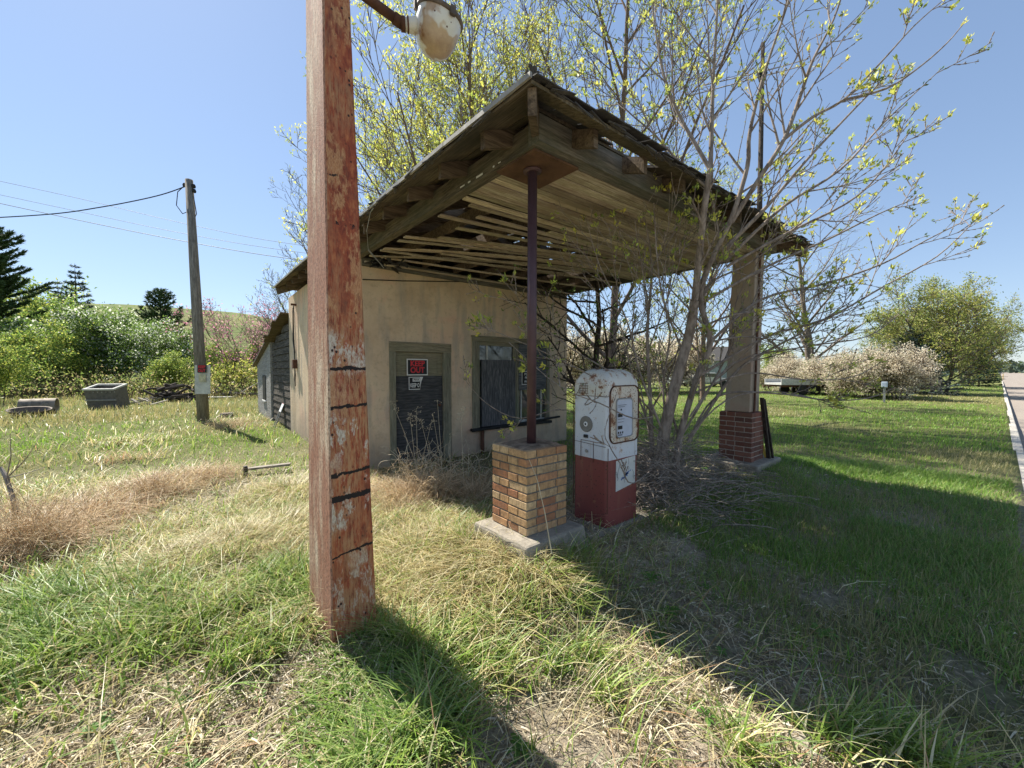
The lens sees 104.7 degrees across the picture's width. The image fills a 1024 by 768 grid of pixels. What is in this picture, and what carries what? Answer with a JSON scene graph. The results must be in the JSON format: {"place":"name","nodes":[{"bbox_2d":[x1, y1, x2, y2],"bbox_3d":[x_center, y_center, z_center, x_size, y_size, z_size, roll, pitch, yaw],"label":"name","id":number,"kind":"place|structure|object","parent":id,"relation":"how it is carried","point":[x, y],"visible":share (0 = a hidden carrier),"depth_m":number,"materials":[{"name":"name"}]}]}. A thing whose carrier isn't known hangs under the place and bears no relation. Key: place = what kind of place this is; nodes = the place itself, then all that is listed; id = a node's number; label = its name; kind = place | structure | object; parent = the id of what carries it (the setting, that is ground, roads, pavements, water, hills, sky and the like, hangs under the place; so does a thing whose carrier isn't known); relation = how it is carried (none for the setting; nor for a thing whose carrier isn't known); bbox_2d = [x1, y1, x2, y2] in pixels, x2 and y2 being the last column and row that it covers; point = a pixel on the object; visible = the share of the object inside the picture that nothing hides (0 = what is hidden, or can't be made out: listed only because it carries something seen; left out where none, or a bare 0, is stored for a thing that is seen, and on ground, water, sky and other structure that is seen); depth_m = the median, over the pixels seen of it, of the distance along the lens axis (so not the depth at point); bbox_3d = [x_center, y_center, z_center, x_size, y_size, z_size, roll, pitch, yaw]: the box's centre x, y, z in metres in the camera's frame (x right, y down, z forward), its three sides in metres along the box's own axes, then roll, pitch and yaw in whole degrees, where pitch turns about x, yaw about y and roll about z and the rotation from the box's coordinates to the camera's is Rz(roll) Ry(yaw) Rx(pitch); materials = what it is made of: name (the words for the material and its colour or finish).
{"place":"outdoors","nodes":[
{"label":"outdoors","id":0,"kind":"place"},
{"bbox_2d":[0,304,1023,767],"bbox_3d":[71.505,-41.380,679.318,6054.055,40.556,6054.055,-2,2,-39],"label":"ground","id":1,"kind":"structure","parent":0,"point":[1006,698],"depth_m":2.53,"materials":[{"name":"plant"}]},
{"bbox_2d":[0,436,46,521],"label":"dead sapling","id":2,"kind":"object","parent":1,"relation":"on","point":[5,476],"visible":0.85,"depth_m":3.61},
{"bbox_2d":[0,226,55,379],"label":"pine tree","id":3,"kind":"object","parent":1,"relation":"on","point":[10,284],"visible":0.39,"depth_m":28.37,"materials":[{"name":"green plant"}]},
{"bbox_2d":[5,406,52,417],"bbox_3d":[-15.439,0.919,12.633,0.990,0.378,0.504,-2,2,-39],"label":"wash tub","id":4,"kind":"object","parent":1,"relation":"on","point":[34,409],"visible":0.58,"depth_m":12.71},
{"bbox_2d":[0,332,58,402],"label":"leafy tree","id":5,"kind":"object","parent":1,"relation":"on","point":[18,370],"visible":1,"depth_m":18.33,"materials":[{"name":"green plant"}]},
{"bbox_2d":[17,398,59,413],"bbox_3d":[-16.258,0.773,13.566,0.860,0.570,0.600,-2,2,-39],"label":"barrel","id":6,"kind":"object","parent":1,"relation":"on","point":[54,403],"visible":0.56,"depth_m":13.49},
{"bbox_2d":[0,289,83,382],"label":"leafy tree","id":7,"kind":"object","parent":1,"relation":"on","point":[33,304],"visible":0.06,"depth_m":31.98,"materials":[{"name":"green plant"}]},
{"bbox_2d":[2,275,96,314],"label":"leafy tree","id":8,"kind":"object","parent":1,"relation":"on","point":[36,284],"visible":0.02,"depth_m":42.95,"materials":[{"name":"green plant"}]},
{"bbox_2d":[0,317,105,392],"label":"leafy tree","id":9,"kind":"object","parent":1,"relation":"on","point":[42,351],"visible":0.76,"depth_m":24.66,"materials":[{"name":"green plant"}]},
{"bbox_2d":[35,280,72,384],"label":"spruce tree","id":10,"kind":"object","parent":1,"relation":"on","point":[57,287],"visible":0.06,"depth_m":37.68,"materials":[{"name":"green plant"}]},
{"bbox_2d":[0,465,149,580],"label":"dead bush","id":11,"kind":"object","parent":1,"relation":"on","point":[12,529],"visible":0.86,"depth_m":3.19,"materials":[{"name":"plant"}]},
{"bbox_2d":[0,290,152,391],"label":"apple tree","id":12,"kind":"object","parent":1,"relation":"on","point":[75,315],"visible":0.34,"depth_m":28.01,"materials":[{"name":"green plant"}]},
{"bbox_2d":[51,264,110,383],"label":"spruce tree","id":13,"kind":"object","parent":1,"relation":"on","point":[72,283],"visible":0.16,"depth_m":39.66,"materials":[{"name":"green plant"}]},
{"bbox_2d":[32,478,165,526],"bbox_3d":[-4.160,1.252,3.989,0.983,0.698,1.125,-2,2,-39],"label":"dead bush","id":14,"kind":"object","parent":1,"relation":"on","point":[109,504],"visible":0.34,"depth_m":3.98,"materials":[{"name":"plant"}]},
{"bbox_2d":[82,383,129,408],"bbox_3d":[-16.438,0.518,16.032,1.050,1.055,0.952,0,2,-13],"label":"stock tank","id":15,"kind":"object","parent":1,"relation":"on","point":[99,395],"visible":0.93,"depth_m":15.77,"materials":[{"name":"concrete"}]},
{"bbox_2d":[54,303,174,389],"bbox_3d":[-30.232,-2.665,29.880,8.858,7.169,7.657,1,2,21],"label":"apple tree","id":16,"kind":"object","parent":1,"relation":"on","point":[104,333],"visible":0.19,"depth_m":28.65,"materials":[{"name":"green plant"}]},
{"bbox_2d":[0,359,257,400],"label":"undergrowth","id":17,"kind":"object","parent":1,"relation":"on","point":[60,388],"visible":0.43,"depth_m":22.14,"materials":[{"name":"green plant"}]},
{"bbox_2d":[86,315,194,391],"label":"apple tree","id":18,"kind":"object","parent":1,"relation":"on","point":[141,338],"visible":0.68,"depth_m":27.94,"materials":[{"name":"green plant"}]},
{"bbox_2d":[77,458,207,507],"bbox_3d":[-4.201,1.182,4.568,1.000,0.686,1.155,1,2,21],"label":"dead bush","id":19,"kind":"object","parent":1,"relation":"on","point":[152,486],"visible":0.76,"depth_m":4.56,"materials":[{"name":"plant"}]},
{"bbox_2d":[0,203,295,259],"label":"overhead wire","id":20,"kind":"object","parent":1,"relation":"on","point":[144,233],"visible":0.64,"depth_m":39.98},
{"bbox_2d":[129,397,168,404],"bbox_3d":[-16.557,0.796,17.753,2.273,0.404,1.310,0,2,10],"label":"scrap heap","id":21,"kind":"object","parent":1,"relation":"on","point":[146,400],"visible":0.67,"depth_m":17.64,"materials":[{"name":"grey wood"}]},
{"bbox_2d":[2,195,302,252],"bbox_3d":[-31.577,-16.883,41.544,60.902,9.074,2.963,0,2,-5],"label":"overhead wire","id":22,"kind":"object","parent":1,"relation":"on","point":[149,226],"visible":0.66,"depth_m":39.98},
{"bbox_2d":[0,181,305,245],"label":"overhead wire","id":23,"kind":"object","parent":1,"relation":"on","point":[149,215],"visible":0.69,"depth_m":39.99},
{"bbox_2d":[130,287,191,384],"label":"pine tree","id":24,"kind":"object","parent":1,"relation":"on","point":[165,295],"visible":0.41,"depth_m":39.31,"materials":[{"name":"green plant"}]},
{"bbox_2d":[140,349,194,391],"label":"leafy tree","id":25,"kind":"object","parent":1,"relation":"on","point":[174,362],"visible":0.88,"depth_m":23.60,"materials":[{"name":"green plant"}]},
{"bbox_2d":[143,382,208,401],"bbox_3d":[-16.722,0.517,19.558,3.179,1.166,1.720,0,2,-2],"label":"log pile","id":26,"kind":"object","parent":1,"relation":"on","point":[171,396],"visible":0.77,"depth_m":19.29,"materials":[{"name":"brown wood"}]},
{"bbox_2d":[176,178,209,421],"bbox_3d":[-9.490,-2.411,11.838,1.239,7.442,0.338,1,2,28],"label":"utility pole","id":27,"kind":"object","parent":1,"relation":"on","point":[202,378],"visible":0.99,"depth_m":11.75,"materials":[{"name":"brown wood"}]},
{"bbox_2d":[0,186,184,217],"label":"overhead wire","id":28,"kind":"object","parent":27,"relation":"attached to","point":[92,208],"visible":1,"depth_m":11.85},
{"bbox_2d":[167,447,265,488],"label":"dead bush","id":29,"kind":"object","parent":1,"relation":"on","point":[211,470],"visible":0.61,"depth_m":5.39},
{"bbox_2d":[189,341,243,381],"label":"leafy tree","id":30,"kind":"object","parent":1,"relation":"on","point":[214,358],"visible":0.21,"depth_m":29.36,"materials":[{"name":"green plant"}]},
{"bbox_2d":[163,294,282,388],"bbox_3d":[-18.435,-2.907,28.253,9.609,7.240,7.688,-2,2,-39],"label":"plum tree","id":31,"kind":"object","parent":1,"relation":"on","point":[214,327],"visible":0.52,"depth_m":26.71,"materials":[{"name":"pink plant"}]},
{"bbox_2d":[191,416,259,430],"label":"dead bush","id":32,"kind":"object","parent":1,"relation":"on","point":[223,425],"visible":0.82,"depth_m":10.49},
{"bbox_2d":[219,412,233,417],"bbox_3d":[-9.317,1.032,12.885,0.394,0.170,0.399,-2,2,-39],"label":"tree stump","id":33,"kind":"object","parent":1,"relation":"on","point":[226,415],"visible":0.61,"depth_m":12.74,"materials":[{"name":"wood"}]},
{"bbox_2d":[207,357,257,392],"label":"forsythia bush","id":34,"kind":"object","parent":1,"relation":"on","point":[227,371],"visible":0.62,"depth_m":24.82,"materials":[{"name":"yellow plant"}]},
{"bbox_2d":[216,382,257,395],"bbox_3d":[-16.168,0.409,23.910,3.740,1.033,1.796,0,2,-3],"label":"plank pile","id":35,"kind":"object","parent":1,"relation":"on","point":[230,392],"visible":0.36,"depth_m":23.77,"materials":[{"name":"grey wood"}]},
{"bbox_2d":[243,466,247,477],"bbox_3d":[-3.749,1.234,5.552,0.050,0.160,0.050,-2,2,-39],"label":"stake","id":36,"kind":"object","parent":1,"relation":"on","point":[245,470],"visible":0.86,"depth_m":5.53,"materials":[{"name":"grey wood"}]},
{"bbox_2d":[232,338,262,383],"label":"leafy tree","id":37,"kind":"object","parent":1,"relation":"on","point":[249,353],"visible":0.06,"depth_m":30.26,"materials":[{"name":"green plant"}]},
{"bbox_2d":[224,310,278,372],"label":"plum tree","id":38,"kind":"object","parent":1,"relation":"on","point":[252,338],"visible":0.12,"depth_m":28.44,"materials":[{"name":"pink plant"}]},
{"bbox_2d":[252,342,273,420],"bbox_3d":[-6.848,-0.143,14.339,4.000,2.520,3.400,-2,2,-39],"label":"lean to","id":39,"kind":"object","parent":1,"relation":"on","point":[263,362],"visible":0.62,"depth_m":12.59,"materials":[{"name":"grey wood"}]},
{"bbox_2d":[262,375,265,401],"bbox_3d":[-8.073,0.143,12.840,0.038,0.850,0.700,-2,2,-39],"label":"window","id":40,"kind":"structure","parent":39,"relation":"in","point":[263,376],"depth_m":12.74,"materials":[{"name":"black glass"}]},
{"bbox_2d":[239,245,299,341],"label":"ash tree","id":41,"kind":"object","parent":1,"relation":"on","point":[278,280],"visible":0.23,"depth_m":25.42,"materials":[{"name":"grey plant"}]},
{"bbox_2d":[263,312,290,430],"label":"wooden shed","id":42,"kind":"structure","parent":1,"relation":"on","point":[278,335],"depth_m":10.55,"materials":[{"name":"wood"}]},
{"bbox_2d":[273,403,283,427],"bbox_3d":[-6.107,0.648,10.463,0.401,1.007,0.311,-2,2,-39],"label":"yard sign","id":43,"kind":"object","parent":1,"relation":"on","point":[281,408],"visible":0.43,"depth_m":10.39,"materials":[{"name":"metal"}]},
{"bbox_2d":[267,165,363,312],"bbox_3d":[-10.594,-5.905,24.353,7.513,13.391,7.013,0,2,11],"label":"ash tree","id":44,"kind":"object","parent":1,"relation":"on","point":[291,186],"visible":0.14,"depth_m":22.18,"materials":[{"name":"green plant"}]},
{"bbox_2d":[279,51,452,265],"bbox_3d":[-5.102,-6.239,16.584,7.871,14.568,9.309,1,2,35],"label":"ash tree","id":45,"kind":"object","parent":1,"relation":"on","point":[368,144],"visible":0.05,"depth_m":15.25,"materials":[{"name":"green plant"}]},
{"bbox_2d":[306,0,463,644],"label":"lamp post","id":46,"kind":"object","parent":1,"relation":"on","point":[341,567],"visible":0.98,"depth_m":2.19,"materials":[{"name":"paint"}]},
{"bbox_2d":[407,413,418,472],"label":"seed stalk","id":47,"kind":"object","parent":1,"relation":"on","point":[411,430],"visible":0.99,"depth_m":5.00,"materials":[{"name":"plant"}]},
{"bbox_2d":[412,406,421,466],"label":"seed stalk","id":48,"kind":"object","parent":1,"relation":"on","point":[416,418],"visible":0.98,"depth_m":5.00,"materials":[{"name":"plant"}]},
{"bbox_2d":[370,432,483,517],"bbox_3d":[-0.993,1.062,4.327,1.590,1.015,1.315,0,2,4],"label":"dead bush","id":49,"kind":"object","parent":1,"relation":"on","point":[421,488],"visible":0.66,"depth_m":4.27,"materials":[{"name":"plant"}]},
{"bbox_2d":[377,432,496,488],"bbox_3d":[-0.890,0.977,4.942,1.611,0.661,1.039,0,2,0],"label":"bush","id":50,"kind":"object","parent":1,"relation":"on","point":[425,462],"visible":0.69,"depth_m":4.98,"materials":[{"name":"plant"}]},
{"bbox_2d":[274,0,614,243],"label":"ash tree","id":51,"kind":"object","parent":1,"relation":"on","point":[483,88],"visible":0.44,"depth_m":13.14,"materials":[{"name":"green plant"}]},
{"bbox_2d":[457,407,467,484],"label":"seed stalk","id":52,"kind":"object","parent":1,"relation":"on","point":[461,429],"visible":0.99,"depth_m":4.80,"materials":[{"name":"plant"}]},
{"bbox_2d":[439,454,493,509],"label":"dead bush","id":53,"kind":"object","parent":1,"relation":"on","point":[470,483],"visible":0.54,"depth_m":4.31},
{"bbox_2d":[1,454,993,767],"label":"weeds","id":54,"kind":"object","parent":1,"relation":"on","point":[513,736],"visible":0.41,"depth_m":1.95,"materials":[{"name":"green plant"}]},
{"bbox_2d":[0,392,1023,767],"bbox_3d":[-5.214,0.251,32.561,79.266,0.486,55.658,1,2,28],"label":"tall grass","id":55,"kind":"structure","parent":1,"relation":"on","point":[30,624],"depth_m":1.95,"materials":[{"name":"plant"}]},
{"bbox_2d":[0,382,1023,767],"bbox_3d":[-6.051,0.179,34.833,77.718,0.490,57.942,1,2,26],"label":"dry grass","id":56,"kind":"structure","parent":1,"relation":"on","point":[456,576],"depth_m":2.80,"materials":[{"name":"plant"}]},
{"bbox_2d":[0,454,1023,767],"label":"straw litter","id":57,"kind":"object","parent":1,"relation":"on","point":[650,730],"visible":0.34,"depth_m":1.82,"materials":[{"name":"beige plant"}]},
{"bbox_2d":[242,462,290,470],"bbox_3d":[-3.601,1.215,5.801,0.605,0.050,0.100,-1,2,-24],"label":"plank","id":58,"kind":"object","parent":57,"relation":"on","point":[269,466],"visible":0.86,"depth_m":5.79,"materials":[{"name":"grey wood"}]},
{"bbox_2d":[42,483,1023,767],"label":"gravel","id":59,"kind":"structure","parent":1,"relation":"on","point":[694,675],"depth_m":1.80,"materials":[{"name":"gravel"}]},
{"bbox_2d":[529,460,551,553],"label":"seed stalk","id":60,"kind":"object","parent":1,"relation":"on","point":[544,512],"visible":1,"depth_m":2.55,"materials":[{"name":"plant"}]},
{"bbox_2d":[273,63,813,570],"bbox_3d":[-0.783,-0.792,7.393,5.224,4.485,9.288,-2,2,-39],"label":"gas station","id":61,"kind":"object","parent":1,"relation":"on","point":[475,197],"visible":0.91,"depth_m":5.25,"materials":[{"name":"beige paint"}]},
{"bbox_2d":[409,377,422,389],"bbox_3d":[-1.548,-0.012,6.372,0.250,0.205,0.008,-2,2,-39],"label":"warning sign","id":62,"kind":"object","parent":61,"relation":"attached to","point":[414,383],"visible":1,"depth_m":6.36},
{"bbox_2d":[407,359,427,374],"bbox_3d":[-1.526,-0.272,6.372,0.365,0.265,0.008,-2,2,-39],"label":"warning sign","id":63,"kind":"object","parent":61,"relation":"attached to","point":[417,366],"visible":1,"depth_m":6.37,"materials":[{"name":"red"}]},
{"bbox_2d":[396,352,442,463],"bbox_3d":[-1.492,0.377,6.419,0.836,1.775,0.140,-2,2,-39],"label":"door","id":64,"kind":"structure","parent":61,"relation":"in","point":[407,401],"depth_m":6.43,"materials":[{"name":"wood"}]},
{"bbox_2d":[470,335,559,431],"bbox_3d":[0.093,-0.032,7.643,2.162,1.712,0.242,-2,2,-39],"label":"window","id":65,"kind":"structure","parent":61,"relation":"in","point":[496,378],"depth_m":7.45,"materials":[{"name":"black glass"}]},
{"bbox_2d":[522,371,526,384],"bbox_3d":[0.341,-0.122,7.842,0.380,0.265,0.006,-2,2,-39],"label":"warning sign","id":66,"kind":"object","parent":61,"relation":"attached to","point":[524,378],"visible":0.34,"depth_m":7.76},
{"bbox_2d":[760,398,773,458],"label":"leaning bars","id":67,"kind":"object","parent":61,"relation":"on","point":[767,435],"visible":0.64,"depth_m":5.59,"materials":[{"name":"black metal"}]},
{"bbox_2d":[501,113,699,411],"bbox_3d":[1.578,-1.403,7.630,4.201,5.557,4.636,0,2,-2],"label":"plum tree","id":68,"kind":"object","parent":1,"relation":"on","point":[597,344],"visible":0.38,"depth_m":7.37,"materials":[{"name":"brown plant"}]},
{"bbox_2d":[567,324,637,387],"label":"blossom shrub","id":69,"kind":"object","parent":1,"relation":"on","point":[569,336],"visible":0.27,"depth_m":24.50,"materials":[{"name":"white plant"}]},
{"bbox_2d":[565,507,650,539],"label":"pump island","id":70,"kind":"structure","parent":1,"relation":"on","point":[607,529],"depth_m":3.42,"materials":[{"name":"concrete"}]},
{"bbox_2d":[573,369,638,527],"bbox_3d":[0.849,0.598,3.567,0.470,1.465,0.399,-2,2,-39],"label":"fuel pump","id":71,"kind":"object","parent":70,"relation":"on","point":[604,487],"visible":0.94,"depth_m":3.41,"materials":[{"name":"red metal"}]},
{"bbox_2d":[418,0,833,366],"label":"ash tree","id":72,"kind":"object","parent":1,"relation":"on","point":[621,111],"visible":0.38,"depth_m":12.99,"materials":[{"name":"green plant"}]},
{"bbox_2d":[591,317,674,388],"bbox_3d":[7.400,-1.924,26.868,6.150,5.413,6.543,0,2,9],"label":"blossom shrub","id":73,"kind":"object","parent":1,"relation":"on","point":[629,350],"visible":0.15,"depth_m":25.50,"materials":[{"name":"white plant"}]},
{"bbox_2d":[651,327,718,391],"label":"blossom shrub","id":74,"kind":"object","parent":1,"relation":"on","point":[689,361],"visible":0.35,"depth_m":26.72,"materials":[{"name":"white plant"}]},
{"bbox_2d":[682,373,725,385],"bbox_3d":[18.008,-0.437,37.077,4.443,1.314,1.840,0,2,0],"label":"parked car","id":75,"kind":"object","parent":1,"relation":"on","point":[712,375],"visible":0.3,"depth_m":36.27,"materials":[{"name":"paint"}]},
{"bbox_2d":[662,347,762,383],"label":"house","id":76,"kind":"structure","parent":1,"relation":"on","point":[716,351],"depth_m":45.03,"materials":[{"name":"grey"}]},
{"bbox_2d":[647,151,784,400],"bbox_3d":[10.095,-5.508,19.599,8.035,12.914,6.459,-2,2,-39],"label":"ash tree","id":77,"kind":"object","parent":1,"relation":"on","point":[702,384],"visible":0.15,"depth_m":19.39,"materials":[{"name":"green plant"}]},
{"bbox_2d":[612,420,827,542],"bbox_3d":[1.928,0.861,4.245,2.450,0.903,2.648,0,2,9],"label":"dead brush","id":78,"kind":"object","parent":1,"relation":"on","point":[643,458],"visible":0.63,"depth_m":3.88,"materials":[{"name":"plant"}]},
{"bbox_2d":[460,0,1004,490],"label":"box elder tree","id":79,"kind":"object","parent":1,"relation":"on","point":[700,290],"visible":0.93,"depth_m":3.55,"materials":[{"name":"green plant"}]},
{"bbox_2d":[757,41,767,410],"bbox_3d":[8.268,-4.997,13.210,0.288,12.499,0.288,-2,2,-39],"label":"utility pole","id":80,"kind":"object","parent":1,"relation":"on","point":[760,153],"visible":0.32,"depth_m":13.06,"materials":[{"name":"brown weathered wood"}]},
{"bbox_2d":[633,64,806,114],"bbox_3d":[6.157,-8.423,11.678,3.566,10.943,18.326,0,2,12],"label":"overhead wire","id":81,"kind":"object","parent":80,"relation":"attached to","point":[720,87],"visible":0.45,"depth_m":15.07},
{"bbox_2d":[700,58,808,86],"bbox_3d":[6.017,-7.710,9.777,1.866,9.546,14.944,1,2,21],"label":"overhead wire","id":82,"kind":"object","parent":80,"relation":"attached to","point":[756,73],"visible":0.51,"depth_m":13.33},
{"bbox_2d":[759,359,776,389],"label":"blossom shrub","id":83,"kind":"object","parent":1,"relation":"on","point":[763,376],"visible":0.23,"depth_m":29.82,"materials":[{"name":"white plant"}]},
{"bbox_2d":[760,341,796,368],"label":"leafy tree","id":84,"kind":"object","parent":1,"relation":"on","point":[766,359],"visible":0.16,"depth_m":37.69,"materials":[{"name":"green plant"}]},
{"bbox_2d":[762,351,811,390],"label":"blossom shrub","id":85,"kind":"object","parent":1,"relation":"on","point":[784,367],"visible":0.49,"depth_m":27.05,"materials":[{"name":"white plant"}]},
{"bbox_2d":[763,379,827,394],"bbox_3d":[17.509,0.164,24.699,3.600,0.975,1.820,0,2,0],"label":"flatbed trailer","id":86,"kind":"object","parent":1,"relation":"on","point":[783,385],"visible":0.73,"depth_m":23.89,"materials":[{"name":"metal"}]},
{"bbox_2d":[717,189,883,364],"bbox_3d":[23.173,-6.568,31.230,13.701,14.239,9.887,-2,2,-39],"label":"cottonwood tree","id":87,"kind":"object","parent":1,"relation":"on","point":[801,276],"visible":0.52,"depth_m":30.60,"materials":[{"name":"grey plant"}]},
{"bbox_2d":[782,728,831,766],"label":"stone","id":88,"kind":"object","parent":1,"relation":"on","point":[802,736],"visible":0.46,"depth_m":1.55,"materials":[{"name":"stone"}]},
{"bbox_2d":[786,353,851,394],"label":"blossom shrub","id":89,"kind":"object","parent":1,"relation":"on","point":[802,373],"visible":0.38,"depth_m":24.67,"materials":[{"name":"white plant"}]},
{"bbox_2d":[803,345,889,395],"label":"blossom shrub","id":90,"kind":"object","parent":1,"relation":"on","point":[819,367],"visible":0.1,"depth_m":23.61,"materials":[{"name":"white plant"}]},
{"bbox_2d":[816,342,900,397],"bbox_3d":[19.197,-0.714,21.881,3.849,3.184,3.618,0,2,-1],"label":"blossom shrub","id":91,"kind":"object","parent":1,"relation":"on","point":[848,358],"visible":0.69,"depth_m":21.44,"materials":[{"name":"beige plant"}]},
{"bbox_2d":[842,380,920,396],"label":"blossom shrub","id":92,"kind":"object","parent":1,"relation":"on","point":[892,392],"depth_m":22.43,"materials":[{"name":"white plant"}]},
{"bbox_2d":[881,382,887,402],"bbox_3d":[17.466,0.387,18.514,0.200,0.980,0.200,-2,2,-39],"label":"marker post","id":93,"kind":"object","parent":1,"relation":"on","point":[885,384],"visible":0.9,"depth_m":18.48,"materials":[{"name":"metal"}]},
{"bbox_2d":[854,340,962,400],"bbox_3d":[20.571,-0.647,21.033,4.069,3.307,3.505,0,2,7],"label":"blossom shrub","id":94,"kind":"object","parent":1,"relation":"on","point":[910,369],"visible":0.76,"depth_m":20.13,"materials":[{"name":"beige plant"}]},
{"bbox_2d":[848,305,983,389],"bbox_3d":[32.632,-3.342,32.209,7.286,7.700,7.369,0,2,-4],"label":"maple tree","id":95,"kind":"object","parent":1,"relation":"on","point":[867,334],"visible":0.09,"depth_m":33.60,"materials":[{"name":"green plant"}]},
{"bbox_2d":[882,326,968,395],"bbox_3d":[26.059,-1.464,25.354,5.027,4.592,4.581,-2,2,-39],"label":"shrub","id":96,"kind":"object","parent":1,"relation":"on","point":[911,338],"visible":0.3,"depth_m":24.96,"materials":[{"name":"green plant"}]},
{"bbox_2d":[862,262,1023,392],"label":"maple tree","id":97,"kind":"object","parent":1,"relation":"on","point":[945,339],"visible":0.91,"depth_m":24.41,"materials":[{"name":"green plant"}]},
{"bbox_2d":[927,288,1023,384],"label":"maple tree","id":98,"kind":"object","parent":1,"relation":"on","point":[1015,326],"visible":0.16,"depth_m":36.55,"materials":[{"name":"green plant"}]},
{"bbox_2d":[956,344,1003,386],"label":"spruce tree","id":99,"kind":"object","parent":1,"relation":"on","point":[995,380],"visible":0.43,"depth_m":35.77,"materials":[{"name":"green plant"}]},
{"bbox_2d":[942,359,1023,372],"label":"woods","id":100,"kind":"object","parent":1,"relation":"on","point":[1015,369],"visible":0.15,"depth_m":269.81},
{"bbox_2d":[1001,381,1023,488],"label":"kerb","id":101,"kind":"structure","parent":1,"relation":"on","point":[1015,436],"depth_m":8.58,"materials":[{"name":"concrete"}]},
{"bbox_2d":[0,0,1023,368],"label":"sky","id":102,"kind":"structure","parent":0,"point":[107,102],"materials":[{"name":"blue"}]},
{"bbox_2d":[1001,372,1023,449],"bbox_3d":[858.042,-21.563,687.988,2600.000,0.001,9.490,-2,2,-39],"label":"road","id":103,"kind":"structure","parent":0,"point":[1013,383],"depth_m":25.30,"materials":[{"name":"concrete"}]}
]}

